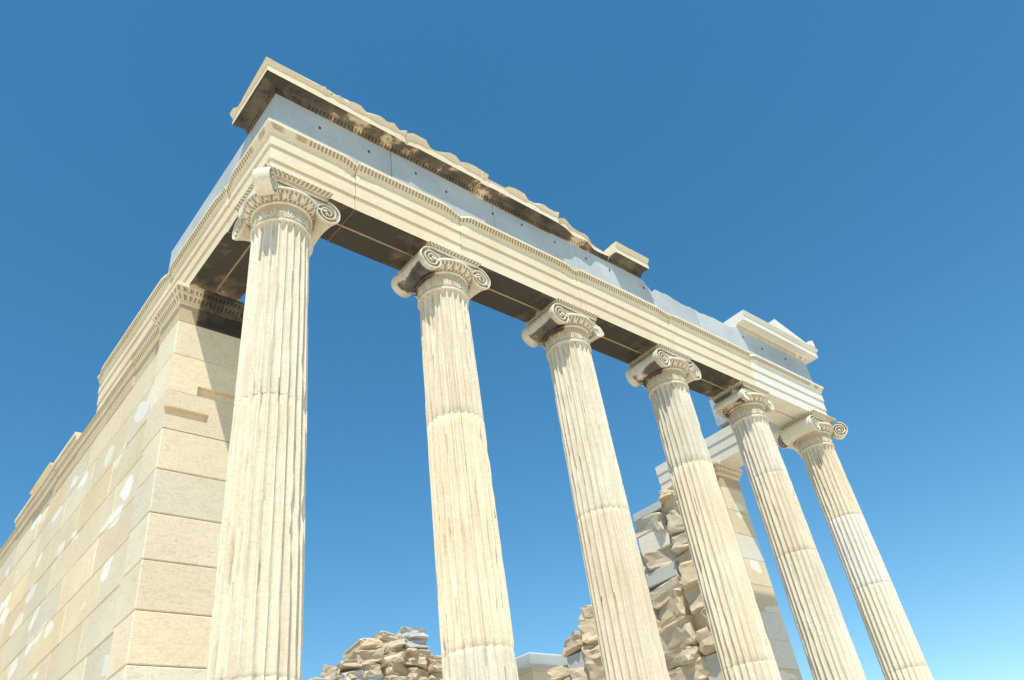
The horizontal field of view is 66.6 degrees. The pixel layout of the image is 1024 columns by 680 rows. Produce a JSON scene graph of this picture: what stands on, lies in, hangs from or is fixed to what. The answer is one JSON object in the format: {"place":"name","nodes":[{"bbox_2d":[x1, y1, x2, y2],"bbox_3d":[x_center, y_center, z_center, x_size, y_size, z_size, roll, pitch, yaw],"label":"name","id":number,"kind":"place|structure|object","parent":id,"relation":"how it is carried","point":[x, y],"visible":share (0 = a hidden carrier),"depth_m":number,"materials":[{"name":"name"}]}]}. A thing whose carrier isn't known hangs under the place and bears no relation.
{"place":"outdoors","nodes":[
{"label":"outdoors","id":0,"kind":"place"},
{"bbox_2d":[0,281,244,679],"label":"wall","id":1,"kind":"structure","parent":0,"point":[108,568],"depth_m":8.91,"materials":[{"name":"beige stone"}]},
{"bbox_2d":[0,0,1023,679],"label":"sky","id":2,"kind":"structure","parent":0,"point":[848,175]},
{"label":"ground","id":3,"kind":"structure","parent":0,"visible":0},
{"bbox_2d":[515,652,567,679],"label":"stone block","id":4,"kind":"structure","parent":3,"relation":"on","point":[533,666],"depth_m":22.00,"materials":[{"name":"stone"}]},
{"bbox_3d":[-4.632,11.428,13.932,14.045,0.900,25.760,21,-45,-35],"label":"stepped base","id":5,"kind":"object","parent":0,"visible":0},
{"bbox_2d":[206,162,339,679],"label":"column","id":6,"kind":"structure","parent":5,"relation":"on","point":[285,221],"depth_m":6.54,"materials":[{"name":"stone"}]},
{"bbox_2d":[96,117,826,488],"bbox_3d":[-0.097,1.010,13.243,11.381,0.722,5.748,21,-45,-35],"label":"architrave","id":7,"kind":"object","parent":6,"relation":"on","point":[390,221],"visible":0.58,"depth_m":10.18,"materials":[{"name":"stone"}]},
{"bbox_2d":[168,94,812,427],"bbox_3d":[0.578,-0.147,12.940,11.175,0.618,3.149,21,-45,-35],"label":"frieze","id":8,"kind":"object","parent":7,"relation":"on","point":[459,200],"visible":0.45,"depth_m":10.52,"materials":[{"name":"stone"}]},
{"bbox_2d":[230,56,817,364],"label":"cornice","id":9,"kind":"structure","parent":8,"relation":"on","point":[272,78],"depth_m":10.23,"materials":[{"name":"stone"}]},
{"bbox_2d":[319,126,785,359],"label":"frieze holes","id":10,"kind":"object","parent":8,"relation":"in","point":[521,225],"visible":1,"depth_m":11.04,"materials":[{"name":"black"}]},
{"bbox_2d":[391,240,518,679],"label":"column","id":11,"kind":"structure","parent":5,"relation":"on","point":[443,285],"depth_m":7.85,"materials":[{"name":"stone"}]},
{"bbox_2d":[521,297,669,679],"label":"column","id":12,"kind":"structure","parent":5,"relation":"on","point":[564,334],"depth_m":9.14,"materials":[{"name":"stone"}]},
{"bbox_2d":[547,485,722,679],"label":"ruin wall","id":13,"kind":"structure","parent":5,"relation":"on","point":[686,638],"depth_m":15.64,"materials":[{"name":"stone"}]},
{"bbox_2d":[309,626,442,679],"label":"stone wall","id":14,"kind":"structure","parent":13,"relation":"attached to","point":[403,653],"depth_m":16.91,"materials":[{"name":"beige stone"}]},
{"bbox_2d":[625,343,781,679],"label":"column","id":15,"kind":"structure","parent":5,"relation":"on","point":[663,375],"depth_m":10.44,"materials":[{"name":"stone"}]},
{"bbox_2d":[719,486,802,679],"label":"pilaster","id":16,"kind":"object","parent":5,"relation":"on","point":[769,608],"visible":0.47,"depth_m":14.35,"materials":[{"name":"stone"}]},
{"bbox_2d":[712,461,742,491],"bbox_3d":[4.124,2.948,15.835,0.890,0.475,0.910,21,-45,-35],"label":"pilaster capital","id":17,"kind":"object","parent":16,"relation":"on","point":[728,476],"visible":0.45,"depth_m":15.58,"materials":[{"name":"beige stone"}]},
{"bbox_2d":[710,380,866,679],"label":"column","id":18,"kind":"structure","parent":5,"relation":"on","point":[743,407],"depth_m":11.70,"materials":[{"name":"stone"}]},
{"bbox_2d":[777,409,933,679],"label":"column","id":19,"kind":"structure","parent":5,"relation":"on","point":[806,436],"depth_m":13.02,"materials":[{"name":"stone"}]}
]}

